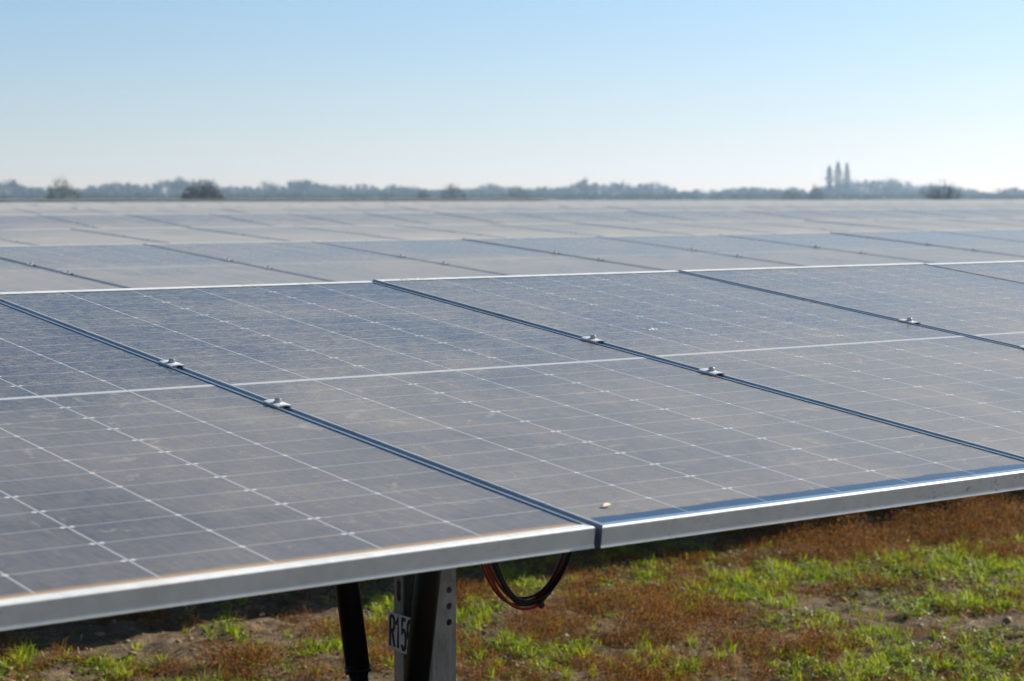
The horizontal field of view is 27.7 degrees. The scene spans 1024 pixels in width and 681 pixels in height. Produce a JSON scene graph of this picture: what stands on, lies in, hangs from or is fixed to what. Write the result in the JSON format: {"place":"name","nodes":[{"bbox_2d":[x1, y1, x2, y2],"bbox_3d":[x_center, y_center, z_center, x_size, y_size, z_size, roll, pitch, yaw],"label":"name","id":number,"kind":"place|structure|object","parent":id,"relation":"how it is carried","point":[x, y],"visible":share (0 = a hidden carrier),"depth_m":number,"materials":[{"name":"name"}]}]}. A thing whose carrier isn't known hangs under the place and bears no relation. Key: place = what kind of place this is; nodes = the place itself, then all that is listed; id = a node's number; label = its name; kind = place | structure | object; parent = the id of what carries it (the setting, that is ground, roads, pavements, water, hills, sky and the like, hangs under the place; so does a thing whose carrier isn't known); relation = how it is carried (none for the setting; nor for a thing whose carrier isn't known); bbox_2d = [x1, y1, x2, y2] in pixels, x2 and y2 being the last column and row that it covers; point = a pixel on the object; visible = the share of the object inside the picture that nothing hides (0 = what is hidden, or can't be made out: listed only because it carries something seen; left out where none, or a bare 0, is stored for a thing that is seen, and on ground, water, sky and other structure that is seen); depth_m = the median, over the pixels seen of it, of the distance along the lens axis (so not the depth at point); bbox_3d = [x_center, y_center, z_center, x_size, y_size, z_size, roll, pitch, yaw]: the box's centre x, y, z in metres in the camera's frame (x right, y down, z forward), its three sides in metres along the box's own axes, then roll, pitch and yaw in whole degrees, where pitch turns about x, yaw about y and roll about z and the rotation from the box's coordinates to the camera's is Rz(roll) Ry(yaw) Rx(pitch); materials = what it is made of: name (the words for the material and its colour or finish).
{"place":"outdoors","nodes":[
{"label":"outdoors","id":0,"kind":"place"},
{"bbox_2d":[0,197,1023,680],"bbox_3d":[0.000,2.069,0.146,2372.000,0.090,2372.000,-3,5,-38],"label":"ground","id":1,"kind":"structure","parent":0,"point":[116,635],"depth_m":9.97,"materials":[{"name":"soil"}]},
{"bbox_2d":[46,176,79,199],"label":"bush","id":2,"kind":"object","parent":1,"relation":"on","point":[61,190],"visible":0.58,"depth_m":249.19,"materials":[{"name":"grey plant"}]},
{"bbox_2d":[172,176,187,192],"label":"tree","id":3,"kind":"object","parent":1,"relation":"on","point":[181,186],"visible":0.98,"depth_m":997.08,"materials":[{"name":"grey plant"}]},
{"bbox_2d":[181,179,224,198],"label":"bush","id":4,"kind":"object","parent":1,"relation":"on","point":[200,191],"visible":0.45,"depth_m":228.69,"materials":[{"name":"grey plant"}]},
{"bbox_2d":[0,199,553,201],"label":"solar tracker","id":5,"kind":"object","parent":1,"relation":"on","point":[157,200],"visible":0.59,"depth_m":92.95,"materials":[{"name":"grey glass"}]},
{"bbox_2d":[290,179,312,192],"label":"tree","id":6,"kind":"object","parent":1,"relation":"on","point":[308,186],"visible":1,"depth_m":995.75,"materials":[{"name":"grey plant"}]},
{"bbox_2d":[25,200,748,202],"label":"solar tracker","id":7,"kind":"object","parent":1,"relation":"on","point":[382,201],"visible":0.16,"depth_m":91.33,"materials":[{"name":"grey glass"}]},
{"bbox_2d":[416,189,430,198],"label":"bush","id":8,"kind":"object","parent":1,"relation":"on","point":[422,192],"visible":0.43,"depth_m":328.99,"materials":[{"name":"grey plant"}]},
{"bbox_2d":[0,200,882,202],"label":"solar tracker","id":9,"kind":"object","parent":1,"relation":"on","point":[432,201],"visible":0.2,"depth_m":87.10,"materials":[{"name":"grey glass"}]},
{"bbox_2d":[440,183,467,198],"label":"bush","id":10,"kind":"object","parent":1,"relation":"on","point":[452,192],"visible":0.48,"depth_m":259.31,"materials":[{"name":"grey plant"}]},
{"bbox_2d":[0,201,1002,204],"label":"solar tracker","id":11,"kind":"object","parent":1,"relation":"on","point":[530,202],"visible":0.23,"depth_m":67.25,"materials":[{"name":"grey glass"}]},
{"bbox_2d":[0,200,1008,203],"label":"solar tracker","id":12,"kind":"object","parent":1,"relation":"on","point":[538,201],"visible":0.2,"depth_m":83.38,"materials":[{"name":"grey glass"}]},
{"bbox_2d":[0,507,1019,680],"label":"soil clods","id":13,"kind":"object","parent":1,"relation":"on","point":[1007,620],"visible":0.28,"depth_m":9.97,"materials":[{"name":"brown soil"}]},
{"bbox_2d":[0,260,1023,680],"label":"solar tracker","id":14,"kind":"object","parent":1,"relation":"on","point":[420,440],"visible":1,"depth_m":4.09,"materials":[{"name":"grey glass"}]},
{"bbox_2d":[388,611,409,653],"bbox_3d":[-0.235,0.634,4.480,0.004,0.082,0.110,-3,6,-38],"label":"number sign","id":15,"kind":"object","parent":14,"relation":"attached to","point":[398,629],"visible":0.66,"depth_m":4.49,"materials":[{"name":"white plastic"}]},
{"bbox_2d":[480,551,572,609],"bbox_3d":[0.035,0.351,4.613,0.453,0.506,0.037,-3,5,-38],"label":"cable bundle","id":16,"kind":"object","parent":14,"relation":"hanging from","point":[543,594],"visible":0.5,"depth_m":4.62,"materials":[{"name":"black rubber"}]},
{"bbox_2d":[0,489,1023,680],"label":"dry weeds","id":17,"kind":"object","parent":1,"relation":"on","point":[830,535],"visible":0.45,"depth_m":10.15,"materials":[{"name":"brown plant"}]},
{"bbox_2d":[0,229,1023,291],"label":"solar tracker","id":18,"kind":"object","parent":1,"relation":"on","point":[64,267],"visible":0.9,"depth_m":12.17,"materials":[{"name":"grey glass"}]},
{"bbox_2d":[0,494,1023,680],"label":"grass","id":19,"kind":"structure","parent":1,"relation":"on","point":[461,614],"depth_m":10.09,"materials":[{"name":"green plant"}]},
{"bbox_2d":[0,178,1023,199],"bbox_3d":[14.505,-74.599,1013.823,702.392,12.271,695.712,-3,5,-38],"label":"woods","id":20,"kind":"object","parent":1,"relation":"on","point":[908,191],"visible":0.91,"depth_m":1006.05,"materials":[{"name":"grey plant"}]},
{"bbox_2d":[0,218,1023,245],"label":"solar tracker","id":21,"kind":"object","parent":1,"relation":"on","point":[32,237],"visible":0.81,"depth_m":19.73,"materials":[{"name":"grey glass"}]},
{"bbox_2d":[0,208,1023,229],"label":"solar tracker","id":22,"kind":"object","parent":1,"relation":"on","point":[70,221],"visible":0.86,"depth_m":27.26,"materials":[{"name":"grey glass"}]},
{"bbox_2d":[0,204,1023,214],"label":"solar tracker","id":23,"kind":"object","parent":1,"relation":"on","point":[277,210],"visible":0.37,"depth_m":35.08,"materials":[{"name":"grey glass"}]},
{"bbox_2d":[0,203,1023,208],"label":"solar tracker","id":24,"kind":"object","parent":1,"relation":"on","point":[477,206],"visible":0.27,"depth_m":43.06,"materials":[{"name":"grey glass"}]},
{"bbox_2d":[0,202,1023,207],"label":"solar tracker","id":25,"kind":"object","parent":1,"relation":"on","point":[486,204],"visible":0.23,"depth_m":50.50,"materials":[{"name":"grey glass"}]},
{"bbox_2d":[0,201,1023,205],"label":"solar tracker","id":26,"kind":"object","parent":1,"relation":"on","point":[462,203],"visible":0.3,"depth_m":57.82,"materials":[{"name":"grey glass"}]},
{"bbox_2d":[1,505,1022,680],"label":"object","id":27,"kind":"object","parent":1,"relation":"on","point":[571,629],"visible":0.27,"depth_m":9.93,"materials":[{"name":"green plant"}]},
{"bbox_2d":[9,200,1023,203],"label":"solar tracker","id":28,"kind":"object","parent":1,"relation":"on","point":[424,202],"visible":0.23,"depth_m":71.71,"materials":[{"name":"grey glass"}]},
{"bbox_2d":[506,185,529,198],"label":"bush","id":29,"kind":"object","parent":1,"relation":"on","point":[518,190],"visible":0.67,"depth_m":418.82,"materials":[{"name":"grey plant"}]},
{"bbox_2d":[575,177,592,193],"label":"tree","id":30,"kind":"object","parent":1,"relation":"on","point":[586,188],"visible":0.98,"depth_m":997.75,"materials":[{"name":"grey plant"}]},
{"bbox_2d":[780,190,804,199],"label":"bush","id":31,"kind":"object","parent":1,"relation":"on","point":[791,197],"visible":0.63,"depth_m":418.76,"materials":[{"name":"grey plant"}]},
{"bbox_2d":[809,185,823,199],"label":"bush","id":32,"kind":"object","parent":1,"relation":"on","point":[817,193],"visible":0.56,"depth_m":398.71,"materials":[{"name":"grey plant"}]},
{"bbox_2d":[824,165,833,194],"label":"poplar tree","id":33,"kind":"object","parent":1,"relation":"on","point":[829,175],"visible":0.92,"depth_m":996.50,"materials":[{"name":"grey plant"}]},
{"bbox_2d":[833,161,842,195],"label":"poplar tree","id":34,"kind":"object","parent":1,"relation":"on","point":[838,187],"visible":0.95,"depth_m":996.53,"materials":[{"name":"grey plant"}]},
{"bbox_2d":[841,163,852,194],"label":"poplar tree","id":35,"kind":"object","parent":1,"relation":"on","point":[846,184],"visible":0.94,"depth_m":996.53,"materials":[{"name":"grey plant"}]},
{"bbox_2d":[867,178,902,194],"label":"tree","id":36,"kind":"object","parent":1,"relation":"on","point":[886,188],"visible":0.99,"depth_m":986.43,"materials":[{"name":"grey plant"}]},
{"bbox_2d":[919,179,961,199],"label":"bare bush","id":37,"kind":"object","parent":1,"relation":"on","point":[939,197],"visible":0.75,"depth_m":259.16,"materials":[{"name":"grey plant"}]},
{"bbox_2d":[0,0,1023,196],"label":"sky","id":38,"kind":"structure","parent":0,"point":[688,95],"materials":[{"name":"blue"}]}
]}

